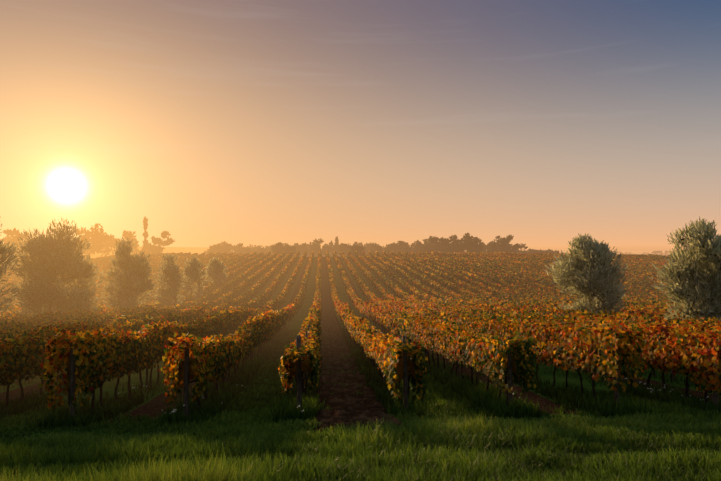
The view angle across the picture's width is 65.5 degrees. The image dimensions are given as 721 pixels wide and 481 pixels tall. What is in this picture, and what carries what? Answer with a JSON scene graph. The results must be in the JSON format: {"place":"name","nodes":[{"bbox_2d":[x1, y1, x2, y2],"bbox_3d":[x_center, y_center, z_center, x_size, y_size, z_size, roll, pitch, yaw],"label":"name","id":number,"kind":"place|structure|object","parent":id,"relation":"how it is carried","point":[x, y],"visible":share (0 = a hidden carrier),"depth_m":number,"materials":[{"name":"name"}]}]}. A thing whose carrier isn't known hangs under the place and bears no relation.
{"place":"outdoors","nodes":[
{"label":"outdoors","id":0,"kind":"place"},
{"bbox_2d":[0,245,720,480],"bbox_3d":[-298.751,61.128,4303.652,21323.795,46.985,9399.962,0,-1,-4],"label":"ground","id":1,"kind":"structure","parent":0,"point":[154,404],"depth_m":21.22,"materials":[{"name":"brown soil"}]},
{"bbox_2d":[0,217,19,311],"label":"olive","id":2,"kind":"object","parent":1,"relation":"on","point":[4,252],"visible":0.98,"depth_m":29.60,"materials":[{"name":"green plant"}]},
{"bbox_2d":[10,218,105,315],"bbox_3d":[-20.942,2.633,38.511,6.096,8.616,6.420,0,-1,-4],"label":"olive","id":3,"kind":"object","parent":1,"relation":"on","point":[67,264],"depth_m":37.25,"materials":[{"name":"green plant"}]},
{"bbox_2d":[98,236,157,308],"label":"olive","id":4,"kind":"object","parent":1,"relation":"on","point":[132,271],"depth_m":51.82,"materials":[{"name":"green plant"}]},
{"bbox_2d":[154,252,186,305],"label":"olive","id":5,"kind":"object","parent":1,"relation":"on","point":[166,267],"depth_m":65.88,"materials":[{"name":"green plant"}]},
{"bbox_2d":[181,256,208,300],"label":"olive","id":6,"kind":"object","parent":1,"relation":"on","point":[189,269],"depth_m":78.87,"materials":[{"name":"green plant"}]},
{"bbox_2d":[204,257,227,289],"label":"olive","id":7,"kind":"object","parent":1,"relation":"on","point":[214,271],"depth_m":95.50,"materials":[{"name":"green plant"}]},
{"bbox_2d":[3,228,661,261],"bbox_3d":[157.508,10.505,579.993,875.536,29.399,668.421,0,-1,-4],"label":"tree trunks","id":8,"kind":"object","parent":1,"relation":"on","point":[226,249],"visible":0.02,"depth_m":270.64,"materials":[{"name":"plant"}]},
{"bbox_2d":[0,216,669,257],"bbox_3d":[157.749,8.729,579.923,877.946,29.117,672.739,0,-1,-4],"label":"distant trees","id":9,"kind":"object","parent":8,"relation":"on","point":[470,243],"visible":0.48,"depth_m":279.40,"materials":[{"name":"green plant"}]},
{"bbox_2d":[308,311,405,431],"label":"soil lane","id":10,"kind":"structure","parent":1,"relation":"on","point":[345,407],"depth_m":17.11,"materials":[{"name":"brown soil"}]},
{"bbox_2d":[0,250,720,414],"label":"vine","id":11,"kind":"object","parent":1,"relation":"on","point":[639,321],"depth_m":21.57,"materials":[{"name":"orange plant"}]},
{"bbox_2d":[0,326,720,480],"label":"grass","id":12,"kind":"structure","parent":1,"relation":"on","point":[462,435],"depth_m":9.08,"materials":[{"name":"green plant"}]},
{"bbox_2d":[66,305,717,419],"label":"vineyard posts","id":13,"kind":"object","parent":1,"relation":"on","point":[299,379],"visible":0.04,"depth_m":12.94,"materials":[{"name":"brown wood"}]},
{"bbox_2d":[25,315,677,382],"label":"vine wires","id":14,"kind":"object","parent":13,"relation":"attached to","point":[302,361],"depth_m":15.31,"materials":[{"name":"grey metal"}]},
{"bbox_2d":[96,368,707,413],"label":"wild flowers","id":15,"kind":"object","parent":1,"relation":"on","point":[371,371],"visible":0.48,"depth_m":15.31,"materials":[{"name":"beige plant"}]},
{"bbox_2d":[545,233,627,313],"bbox_3d":[14.529,2.990,35.775,5.734,7.066,5.775,0,-1,-4],"label":"olive","id":16,"kind":"object","parent":1,"relation":"on","point":[603,279],"depth_m":34.91,"materials":[{"name":"green plant"}]},
{"bbox_2d":[648,216,720,321],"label":"olive","id":17,"kind":"object","parent":1,"relation":"on","point":[698,274],"depth_m":24.44,"materials":[{"name":"green plant"}]},
{"bbox_2d":[0,0,720,246],"label":"sky","id":18,"kind":"structure","parent":0,"point":[234,122],"materials":[{"name":"orange"}]},
{"bbox_2d":[14,332,711,386],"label":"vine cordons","id":19,"kind":"object","parent":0,"point":[429,348],"depth_m":15.22,"materials":[{"name":"brown wood"}]}
]}

